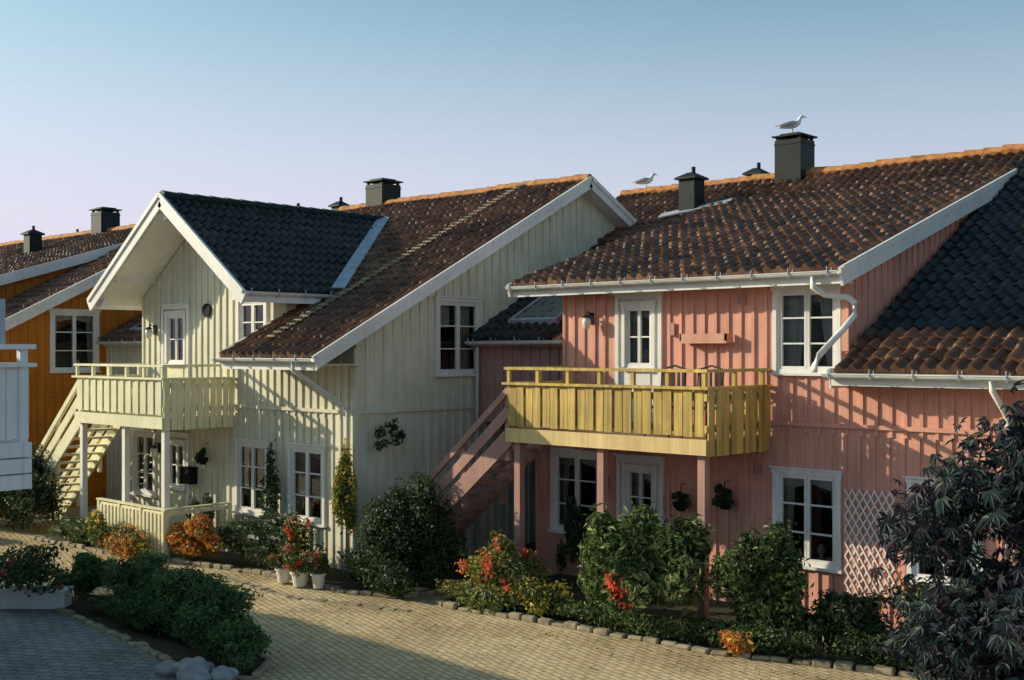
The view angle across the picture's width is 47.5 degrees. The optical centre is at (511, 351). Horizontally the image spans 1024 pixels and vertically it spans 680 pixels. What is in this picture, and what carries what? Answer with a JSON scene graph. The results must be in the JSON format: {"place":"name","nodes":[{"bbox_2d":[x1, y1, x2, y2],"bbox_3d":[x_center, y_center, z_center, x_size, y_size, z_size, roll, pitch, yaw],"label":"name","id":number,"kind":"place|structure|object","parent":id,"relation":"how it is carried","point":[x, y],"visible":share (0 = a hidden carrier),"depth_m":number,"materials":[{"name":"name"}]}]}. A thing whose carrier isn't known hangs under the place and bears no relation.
{"place":"outdoors","nodes":[
{"label":"outdoors","id":0,"kind":"place"},
{"bbox_2d":[0,344,36,490],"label":"end balcony","id":1,"kind":"structure","parent":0,"point":[15,465],"depth_m":11.58,"materials":[{"name":"white paint"}]},
{"bbox_2d":[0,240,124,274],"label":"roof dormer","id":2,"kind":"object","parent":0,"point":[11,263],"visible":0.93,"depth_m":32.41,"materials":[{"name":"tile"}]},
{"bbox_2d":[0,228,132,257],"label":"roof","id":3,"kind":"structure","parent":2,"relation":"on","point":[75,241],"depth_m":35.45,"materials":[{"name":"tile"}]},
{"bbox_2d":[0,286,141,514],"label":"gable wall","id":4,"kind":"structure","parent":0,"point":[42,374],"depth_m":28.44,"materials":[{"name":"orange paint"}]},
{"bbox_2d":[1,289,136,514],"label":"gable wall battens","id":5,"kind":"object","parent":4,"relation":"attached to","point":[63,375],"visible":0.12,"depth_m":28.54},
{"bbox_2d":[5,246,120,318],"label":"roof","id":6,"kind":"structure","parent":5,"relation":"on","point":[39,293],"depth_m":29.50,"materials":[{"name":"tile"}]},
{"bbox_2d":[0,243,122,330],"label":"bargeboards","id":7,"kind":"object","parent":6,"relation":"attached to","point":[50,302],"visible":0.29,"depth_m":29.06,"materials":[{"name":"white paint"}]},
{"bbox_2d":[55,319,87,366],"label":"window panes","id":8,"kind":"object","parent":5,"relation":"attached to","point":[63,342],"depth_m":29.60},
{"bbox_2d":[48,308,101,372],"bbox_3d":[-10.893,-0.253,28.934,0.175,1.585,1.360,0,0,43],"label":"window frame","id":9,"kind":"object","parent":4,"relation":"in","point":[73,313],"visible":0.91,"depth_m":28.91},
{"bbox_2d":[0,609,176,679],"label":"brick patio","id":10,"kind":"structure","parent":0,"point":[44,644],"depth_m":15.00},
{"bbox_2d":[0,540,74,608],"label":"white planter box","id":11,"kind":"object","parent":10,"relation":"on","point":[19,571],"visible":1,"depth_m":17.48,"materials":[{"name":"paint"}]},
{"bbox_2d":[80,423,169,556],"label":"balcony posts","id":12,"kind":"object","parent":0,"point":[165,468],"visible":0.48,"depth_m":22.75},
{"bbox_2d":[74,410,209,429],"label":"balcony deck","id":13,"kind":"structure","parent":12,"relation":"on","point":[149,421],"depth_m":22.75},
{"bbox_2d":[77,376,233,429],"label":"balcony boards","id":14,"kind":"object","parent":13,"relation":"attached to","point":[135,396],"visible":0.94,"depth_m":22.34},
{"bbox_2d":[71,363,234,379],"bbox_3d":[-7.237,0.398,23.324,3.490,0.285,1.600,0,0,43],"label":"balcony rail","id":15,"kind":"object","parent":14,"relation":"on","point":[144,366],"visible":0.96,"depth_m":22.55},
{"bbox_2d":[66,596,264,675],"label":"garden bed soil","id":16,"kind":"structure","parent":0,"point":[179,649],"depth_m":15.71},
{"bbox_2d":[53,548,123,594],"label":"juniper shrub","id":17,"kind":"object","parent":16,"relation":"on","point":[87,570],"visible":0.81,"depth_m":17.98,"materials":[{"name":"green plant"}]},
{"bbox_2d":[99,581,165,629],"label":"juniper shrub","id":18,"kind":"object","parent":16,"relation":"on","point":[124,604],"visible":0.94,"depth_m":16.00,"materials":[{"name":"green plant"}]},
{"bbox_2d":[99,547,179,591],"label":"juniper shrub","id":19,"kind":"object","parent":16,"relation":"on","point":[131,572],"visible":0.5,"depth_m":16.95,"materials":[{"name":"green plant"}]},
{"bbox_2d":[55,594,273,679],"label":"stone kerb","id":20,"kind":"structure","parent":16,"relation":"on","point":[258,672],"depth_m":15.27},
{"bbox_2d":[139,563,235,626],"bbox_3d":[-4.488,3.363,15.893,1.925,0.928,1.275,0,0,16],"label":"juniper shrub","id":21,"kind":"object","parent":16,"relation":"on","point":[167,585],"visible":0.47,"depth_m":15.79,"materials":[{"name":"green plant"}]},
{"bbox_2d":[164,573,262,650],"bbox_3d":[-3.900,3.357,14.854,1.722,0.985,1.022,0,0,43],"label":"juniper shrub","id":22,"kind":"object","parent":16,"relation":"on","point":[210,602],"visible":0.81,"depth_m":14.63,"materials":[{"name":"green plant"}]},
{"bbox_2d":[196,618,271,672],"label":"juniper shrub","id":23,"kind":"object","parent":16,"relation":"on","point":[237,644],"visible":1,"depth_m":14.02,"materials":[{"name":"green plant"}]},
{"bbox_2d":[162,311,185,364],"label":"door light frame","id":24,"kind":"object","parent":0,"point":[170,317],"visible":0.96,"depth_m":24.26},
{"bbox_2d":[144,240,271,414],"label":"gable front wall","id":25,"kind":"structure","parent":0,"point":[179,251],"depth_m":23.54,"materials":[{"name":"grey paint"}]},
{"bbox_2d":[97,210,185,305],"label":"roof soffit","id":26,"kind":"structure","parent":25,"relation":"on","point":[156,248],"depth_m":24.11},
{"bbox_2d":[143,241,274,414],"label":"gable front wall battens","id":27,"kind":"object","parent":25,"relation":"attached to","point":[219,337],"visible":0.45,"depth_m":23.56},
{"bbox_2d":[166,197,374,294],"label":"cross roof","id":28,"kind":"structure","parent":25,"relation":"on","point":[269,250],"depth_m":23.08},
{"bbox_2d":[87,192,322,310],"bbox_3d":[-6.204,-1.981,23.539,5.824,2.263,2.145,0,0,43],"label":"cross bargeboard","id":29,"kind":"object","parent":28,"relation":"attached to","point":[209,257],"visible":0.83,"depth_m":22.65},
{"bbox_2d":[160,190,389,220],"bbox_3d":[-4.795,-3.040,25.072,0.240,0.240,6.140,0,0,43],"label":"cross ridge cap","id":30,"kind":"object","parent":28,"relation":"on","point":[217,201],"visible":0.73,"depth_m":24.42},
{"bbox_2d":[44,534,535,596],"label":"garden bed soil","id":31,"kind":"structure","parent":0,"point":[335,577],"depth_m":20.89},
{"bbox_2d":[97,522,153,558],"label":"autumn shrub","id":32,"kind":"object","parent":31,"relation":"on","point":[123,541],"visible":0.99,"depth_m":21.65,"materials":[{"name":"orange plant"}]},
{"bbox_2d":[96,497,231,558],"bbox_3d":[-6.841,3.410,22.817,2.560,0.980,1.470,0,0,43],"label":"garden fence","id":33,"kind":"object","parent":31,"relation":"on","point":[159,533],"visible":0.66,"depth_m":22.01,"materials":[{"name":"beige paint"}]},
{"bbox_2d":[165,512,223,558],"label":"autumn shrub","id":34,"kind":"object","parent":31,"relation":"on","point":[194,536],"visible":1,"depth_m":21.13,"materials":[{"name":"orange plant"}]},
{"bbox_2d":[130,411,345,570],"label":"front wall","id":35,"kind":"structure","parent":31,"relation":"on","point":[328,479],"depth_m":22.24,"materials":[{"name":"grey paint"}]},
{"bbox_2d":[130,429,156,497],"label":"window frame","id":36,"kind":"object","parent":35,"relation":"in","point":[137,434],"visible":0.97,"depth_m":25.09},
{"bbox_2d":[132,411,347,570],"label":"front wall battens","id":37,"kind":"object","parent":35,"relation":"attached to","point":[281,456],"visible":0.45,"depth_m":22.30,"materials":[{"name":"grey paint"}]},
{"bbox_2d":[232,438,270,517],"bbox_3d":[-4.988,2.428,22.387,1.160,1.465,0.175,0,0,43],"label":"window frame","id":38,"kind":"object","parent":35,"relation":"in","point":[240,445],"visible":0.81,"depth_m":22.47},
{"bbox_2d":[284,442,326,527],"bbox_3d":[-3.737,2.428,21.236,1.160,1.465,0.175,0,0,43],"label":"window frame","id":39,"kind":"object","parent":35,"relation":"in","point":[293,449],"visible":0.85,"depth_m":21.23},
{"bbox_2d":[275,346,353,418],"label":"front wall","id":40,"kind":"structure","parent":35,"relation":"attached to","point":[328,386],"depth_m":21.09,"materials":[{"name":"grey paint"}]},
{"bbox_2d":[213,510,333,567],"bbox_3d":[-4.321,3.333,20.552,3.457,1.068,1.020,0,0,43],"label":"clipped hedge","id":41,"kind":"object","parent":31,"relation":"on","point":[256,540],"visible":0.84,"depth_m":20.40,"materials":[{"name":"green plant"}]},
{"bbox_2d":[234,348,474,566],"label":"wall trim","id":42,"kind":"structure","parent":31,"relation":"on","point":[355,411],"depth_m":20.29,"materials":[{"name":"grey paint"}]},
{"bbox_2d":[279,344,355,418],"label":"front wall upper battens","id":43,"kind":"object","parent":42,"relation":"attached to","point":[316,390],"visible":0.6,"depth_m":21.02,"materials":[{"name":"grey paint"}]},
{"bbox_2d":[329,437,358,535],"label":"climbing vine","id":44,"kind":"object","parent":42,"relation":"attached to","point":[344,506],"visible":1,"depth_m":20.02,"materials":[{"name":"green plant"}]},
{"bbox_2d":[335,547,418,597],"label":"ground cover plants","id":45,"kind":"object","parent":31,"relation":"on","point":[376,574],"visible":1,"depth_m":18.42,"materials":[{"name":"green plant"}]},
{"bbox_2d":[355,470,467,580],"bbox_3d":[-1.613,2.871,19.154,1.930,1.843,1.836,0,0,43],"label":"round clipped bush","id":46,"kind":"object","parent":31,"relation":"on","point":[405,530],"visible":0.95,"depth_m":18.75,"materials":[{"name":"green plant"}]},
{"bbox_2d":[0,505,917,679],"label":"cobbled road","id":47,"kind":"structure","parent":0,"point":[307,643],"depth_m":15.27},
{"bbox_2d":[0,436,69,530],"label":"dark shrub","id":48,"kind":"object","parent":47,"relation":"on","point":[21,504],"visible":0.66,"depth_m":24.40,"materials":[{"name":"green plant"}]},
{"bbox_2d":[13,381,121,525],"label":"staircase","id":49,"kind":"structure","parent":47,"relation":"on","point":[100,442],"depth_m":25.02,"materials":[{"name":"beige paint"}]},
{"bbox_2d":[30,535,441,598],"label":"stone kerb","id":50,"kind":"structure","parent":47,"relation":"on","point":[266,573],"depth_m":20.49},
{"bbox_2d":[410,387,549,543],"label":"staircase","id":51,"kind":"structure","parent":47,"relation":"on","point":[495,457],"depth_m":19.62,"materials":[{"name":"pink paint"}]},
{"bbox_2d":[434,598,949,679],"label":"stone kerb","id":52,"kind":"structure","parent":47,"relation":"on","point":[820,663],"depth_m":15.23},
{"bbox_2d":[539,424,1019,631],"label":"front wall","id":53,"kind":"structure","parent":47,"relation":"on","point":[895,461],"depth_m":17.02,"materials":[{"name":"paint"}]},
{"bbox_2d":[548,447,596,533],"bbox_3d":[1.118,2.422,19.978,1.210,1.475,0.175,0,0,43],"label":"window frame","id":54,"kind":"object","parent":53,"relation":"attached to","point":[556,454],"visible":0.59,"depth_m":20.22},
{"bbox_2d":[619,463,658,524],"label":"door light frame","id":55,"kind":"object","parent":53,"relation":"attached to","point":[629,469],"visible":0.66,"depth_m":19.08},
{"bbox_2d":[566,287,844,434],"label":"front wall","id":56,"kind":"structure","parent":53,"relation":"on","point":[759,363],"depth_m":18.02,"materials":[{"name":"paint"}]},
{"bbox_2d":[612,291,663,385],"bbox_3d":[2.060,0.140,19.053,1.000,2.200,0.079,0,0,43],"label":"door casing","id":57,"kind":"object","parent":56,"relation":"attached to","point":[641,295],"depth_m":19.02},
{"bbox_2d":[618,301,657,368],"bbox_3d":[2.089,-0.245,19.085,0.750,1.119,0.175,0,0,43],"label":"door light frame","id":58,"kind":"object","parent":57,"relation":"in","point":[627,308],"visible":0.98,"depth_m":19.09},
{"bbox_2d":[536,282,853,296],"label":"eave soffit","id":59,"kind":"structure","parent":56,"relation":"on","point":[701,289],"depth_m":18.12,"materials":[{"name":"white paint"}]},
{"bbox_2d":[512,170,1009,286],"bbox_3d":[4.575,-2.212,20.710,6.220,2.228,6.851,0,0,43],"label":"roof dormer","id":60,"kind":"object","parent":59,"relation":"on","point":[814,230],"visible":0.98,"depth_m":19.98,"materials":[{"name":"tile"}]},
{"bbox_2d":[505,270,838,290],"bbox_3d":[2.221,-1.084,18.186,6.250,0.068,0.138,0,0,43],"label":"gutter","id":61,"kind":"object","parent":60,"relation":"attached to","point":[718,278],"visible":1,"depth_m":17.77,"materials":[{"name":"metal"}]},
{"bbox_2d":[506,169,1017,296],"bbox_3d":[4.516,-2.099,20.640,6.332,2.386,6.777,0,0,43],"label":"dormer bargeboard","id":62,"kind":"object","parent":60,"relation":"attached to","point":[873,257],"visible":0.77,"depth_m":17.93,"materials":[{"name":"white paint"}]},
{"bbox_2d":[727,150,1023,225],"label":"roof","id":63,"kind":"structure","parent":60,"relation":"on","point":[965,165],"depth_m":23.09,"materials":[{"name":"tile"}]},
{"bbox_2d":[771,132,817,183],"bbox_3d":[6.127,-4.150,25.204,0.720,1.100,0.720,0,0,43],"label":"chimney","id":64,"kind":"object","parent":63,"relation":"on","point":[794,155],"visible":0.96,"depth_m":24.98,"materials":[{"name":"grey metal"}]},
{"bbox_2d":[850,216,964,349],"bbox_3d":[6.841,-1.304,18.815,0.001,3.407,6.040,0,0,43],"label":"dormer cheek","id":65,"kind":"object","parent":60,"relation":"attached to","point":[885,285],"depth_m":17.50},
{"bbox_2d":[854,211,972,343],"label":"dormer cheek battens","id":66,"kind":"object","parent":60,"relation":"attached to","point":[888,282],"visible":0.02,"depth_m":17.52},
{"bbox_2d":[564,287,849,434],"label":"front wall upper battens","id":67,"kind":"object","parent":56,"relation":"attached to","point":[847,408],"visible":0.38,"depth_m":18.06,"materials":[{"name":"paint"}]},
{"bbox_2d":[769,284,841,375],"bbox_3d":[4.324,-0.312,17.030,1.180,1.345,0.175,0,0,43],"label":"window frame","id":68,"kind":"object","parent":56,"relation":"in","point":[778,318],"visible":0.82,"depth_m":17.05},
{"bbox_2d":[784,295,831,366],"bbox_3d":[4.427,-0.315,17.143,0.970,1.170,0.080,0,0,43],"label":"window curtain","id":69,"kind":"object","parent":68,"relation":"in","point":[793,328],"depth_m":17.31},
{"bbox_2d":[536,431,1018,629],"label":"front wall battens","id":70,"kind":"object","parent":53,"relation":"attached to","point":[918,456],"visible":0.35,"depth_m":17.35,"materials":[{"name":"paint"}]},
{"bbox_2d":[844,488,895,597],"bbox_3d":[5.015,2.700,16.313,0.757,1.510,0.027,0,0,43],"label":"garden trellis","id":71,"kind":"object","parent":70,"relation":"attached to","point":[863,538],"visible":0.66,"depth_m":16.35,"materials":[{"name":"white paint"}]},
{"bbox_2d":[768,466,843,573],"bbox_3d":[4.324,2.447,17.030,1.180,1.465,0.175,0,0,43],"label":"window frame","id":72,"kind":"object","parent":53,"relation":"attached to","point":[808,476],"visible":0.85,"depth_m":16.99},
{"bbox_2d":[793,485,831,560],"bbox_3d":[4.606,2.460,17.338,0.970,1.320,0.660,0,0,43],"label":"window pane","id":73,"kind":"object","parent":53,"relation":"attached to","point":[821,520],"depth_m":17.74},
{"bbox_2d":[770,284,997,434],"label":"wall trim","id":74,"kind":"structure","parent":53,"relation":"attached to","point":[845,316],"depth_m":16.54,"materials":[{"name":"paint"}]},
{"bbox_2d":[860,386,1020,442],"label":"wall siding boards","id":75,"kind":"object","parent":74,"relation":"attached to","point":[921,407],"visible":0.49,"depth_m":15.83,"materials":[{"name":"paint"}]},
{"bbox_2d":[850,386,1023,442],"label":"front wall","id":76,"kind":"structure","parent":53,"relation":"on","point":[1010,398],"depth_m":15.82,"materials":[{"name":"paint"}]},
{"bbox_2d":[870,379,1023,679],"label":"shrub","id":77,"kind":"object","parent":47,"relation":"on","point":[975,631],"visible":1,"depth_m":6.84,"materials":[{"name":"green plant"}]},
{"bbox_2d":[359,195,612,557],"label":"gable wall","id":78,"kind":"structure","parent":0,"point":[398,385],"depth_m":21.70,"materials":[{"name":"grey paint"}]},
{"bbox_2d":[220,179,582,357],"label":"roof","id":79,"kind":"structure","parent":78,"relation":"on","point":[317,331],"depth_m":22.11,"materials":[{"name":"tile"}]},
{"bbox_2d":[267,184,523,336],"bbox_3d":[-2.032,-2.004,23.349,0.221,3.492,6.728,0,0,43],"label":"roof ladder","id":80,"kind":"object","parent":79,"relation":"on","point":[399,258],"visible":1,"depth_m":22.95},
{"bbox_2d":[311,176,636,368],"bbox_3d":[1.648,-1.699,24.494,0.072,3.982,14.556,0,0,43],"label":"gable bargeboard","id":81,"kind":"object","parent":79,"relation":"attached to","point":[342,344],"visible":0.68,"depth_m":21.72,"materials":[{"name":"white paint"}]},
{"bbox_3d":[-5.832,-2.069,25.998,2.842,2.026,6.100,0,0,43],"label":"cross","id":82,"kind":"object","parent":79,"relation":"on","visible":0},
{"bbox_2d":[344,192,484,270],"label":"roof main back","id":83,"kind":"structure","parent":82,"relation":"on","point":[407,221],"depth_m":26.18,"materials":[{"name":"tile"}]},
{"bbox_2d":[433,296,484,376],"bbox_3d":[-1.029,-0.273,22.139,0.175,1.505,1.310,0,0,43],"label":"window frame","id":84,"kind":"object","parent":78,"relation":"in","point":[458,302],"visible":0.94,"depth_m":22.11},
{"bbox_2d":[356,195,614,553],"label":"gable wall battens","id":85,"kind":"object","parent":78,"relation":"attached to","point":[445,379],"visible":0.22,"depth_m":21.86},
{"bbox_2d":[0,0,1023,242],"label":"sky","id":86,"kind":"structure","parent":0,"point":[117,104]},
{"bbox_2d":[471,340,562,421],"bbox_3d":[1.255,0.575,22.565,2.740,1.550,4.080,0,0,43],"label":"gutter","id":87,"kind":"object","parent":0,"point":[538,345],"visible":0.17,"depth_m":21.44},
{"bbox_2d":[468,242,608,340],"bbox_3d":[1.297,-1.286,23.069,2.120,2.188,4.114,0,0,43],"label":"roof link","id":88,"kind":"object","parent":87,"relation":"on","point":[498,327],"visible":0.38,"depth_m":21.98,"materials":[{"name":"tile"}]},
{"bbox_2d":[479,337,562,418],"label":"link wall","id":89,"kind":"structure","parent":0,"point":[534,356],"depth_m":21.98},
{"bbox_2d":[484,347,558,418],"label":"link wall battens","id":90,"kind":"object","parent":89,"relation":"attached to","point":[520,365],"visible":0.26,"depth_m":21.87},
{"bbox_2d":[514,442,708,625],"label":"balcony posts","id":91,"kind":"object","parent":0,"point":[602,486],"visible":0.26,"depth_m":17.55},
{"bbox_2d":[505,425,757,455],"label":"balcony deck","id":92,"kind":"structure","parent":91,"relation":"on","point":[671,444],"depth_m":17.42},
{"bbox_2d":[508,383,769,456],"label":"balcony boards","id":93,"kind":"object","parent":92,"relation":"attached to","point":[550,407],"visible":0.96,"depth_m":17.05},
{"bbox_2d":[501,366,771,389],"bbox_3d":[1.862,0.398,18.061,3.910,0.285,1.750,0,0,43],"label":"balcony rail","id":94,"kind":"object","parent":93,"relation":"attached to","point":[538,381],"visible":1,"depth_m":17.17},
{"bbox_2d":[445,573,958,675],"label":"garden bed soil","id":95,"kind":"structure","parent":0,"point":[715,612],"depth_m":16.95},
{"bbox_2d":[432,578,526,611],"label":"ground cover plants","id":96,"kind":"object","parent":95,"relation":"on","point":[479,596],"visible":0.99,"depth_m":17.32,"materials":[{"name":"green plant"}]},
{"bbox_2d":[454,528,552,591],"bbox_3d":[-0.137,3.195,17.595,1.693,0.949,1.002,0,0,43],"label":"rose bush","id":97,"kind":"object","parent":95,"relation":"on","point":[496,565],"visible":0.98,"depth_m":17.45,"materials":[{"name":"green plant"}]},
{"bbox_2d":[508,572,575,617],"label":"flowering perennials","id":98,"kind":"object","parent":95,"relation":"on","point":[532,592],"visible":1,"depth_m":16.86,"materials":[{"name":"green plant"}]},
{"bbox_2d":[556,495,587,571],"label":"potted wall shrub","id":99,"kind":"object","parent":95,"relation":"on","point":[573,527],"visible":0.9,"depth_m":19.42,"materials":[{"name":"green plant"}]},
{"bbox_2d":[535,596,697,643],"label":"ground cover plants","id":100,"kind":"object","parent":95,"relation":"on","point":[647,623],"visible":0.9,"depth_m":15.92,"materials":[{"name":"green plant"}]},
{"bbox_2d":[576,501,717,618],"bbox_3d":[1.822,2.967,16.204,2.287,1.754,1.378,0,0,43],"label":"rhododendron bush","id":101,"kind":"object","parent":95,"relation":"on","point":[665,572],"visible":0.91,"depth_m":15.87,"materials":[{"name":"green plant"}]},
{"bbox_2d":[659,614,836,661],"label":"ground cover plants","id":102,"kind":"object","parent":95,"relation":"on","point":[769,641],"visible":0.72,"depth_m":14.73,"materials":[{"name":"green plant"}]},
{"bbox_2d":[704,518,813,634],"bbox_3d":[3.279,2.999,15.354,1.454,1.551,1.045,0,0,20],"label":"laurel bush","id":103,"kind":"object","parent":95,"relation":"on","point":[776,593],"visible":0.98,"depth_m":15.11,"materials":[{"name":"green plant"}]},
{"bbox_2d":[792,588,895,649],"bbox_3d":[4.236,3.429,14.867,1.469,0.846,0.932,0,0,43],"label":"shrub","id":104,"kind":"object","parent":95,"relation":"on","point":[854,613],"visible":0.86,"depth_m":14.69,"materials":[{"name":"green plant"}]},
{"bbox_2d":[806,627,959,674],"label":"ground cover plants","id":105,"kind":"object","parent":95,"relation":"on","point":[865,648],"visible":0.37,"depth_m":14.26,"materials":[{"name":"green plant"}]},
{"bbox_2d":[871,156,1023,330],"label":"roof","id":106,"kind":"structure","parent":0,"point":[968,275],"depth_m":17.44,"materials":[{"name":"tile"}]},
{"bbox_2d":[834,325,1023,375],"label":"roof","id":107,"kind":"structure","parent":106,"relation":"attached to","point":[985,350],"depth_m":15.59,"materials":[{"name":"tile"}]},
{"bbox_2d":[829,368,1023,389],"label":"eave fascia","id":108,"kind":"structure","parent":107,"relation":"attached to","point":[839,383],"depth_m":15.33,"materials":[{"name":"white paint"}]},
{"bbox_2d":[821,374,1023,381],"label":"gutter","id":109,"kind":"object","parent":108,"relation":"attached to","point":[928,377],"visible":1,"depth_m":15.12,"materials":[{"name":"metal"}]},
{"bbox_3d":[1.071,-1.780,29.974,8.200,3.838,7.281,0,0,43],"label":"roof","id":110,"kind":"object","parent":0,"visible":0},
{"bbox_2d":[339,174,591,210],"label":"ridge tiles","id":111,"kind":"object","parent":110,"relation":"attached to","point":[576,177],"visible":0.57,"depth_m":26.62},
{"bbox_2d":[597,180,745,243],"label":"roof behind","id":112,"kind":"structure","parent":110,"relation":"on","point":[646,210],"depth_m":26.02,"materials":[{"name":"tile"}]},
{"bbox_2d":[674,167,708,212],"bbox_3d":[3.913,-3.480,25.338,0.540,1.060,0.540,0,0,43],"label":"vent stack","id":113,"kind":"object","parent":112,"relation":"on","point":[691,189],"visible":0.94,"depth_m":25.19,"materials":[{"name":"grey metal"}]},
{"bbox_3d":[11.415,-1.680,25.488,16.660,4.072,7.724,0,0,43],"label":"roof rear deck","id":114,"kind":"object","parent":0,"visible":0},
{"bbox_2d":[620,143,1023,195],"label":"ridge tiles","id":115,"kind":"object","parent":114,"relation":"on","point":[990,151],"visible":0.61,"depth_m":24.03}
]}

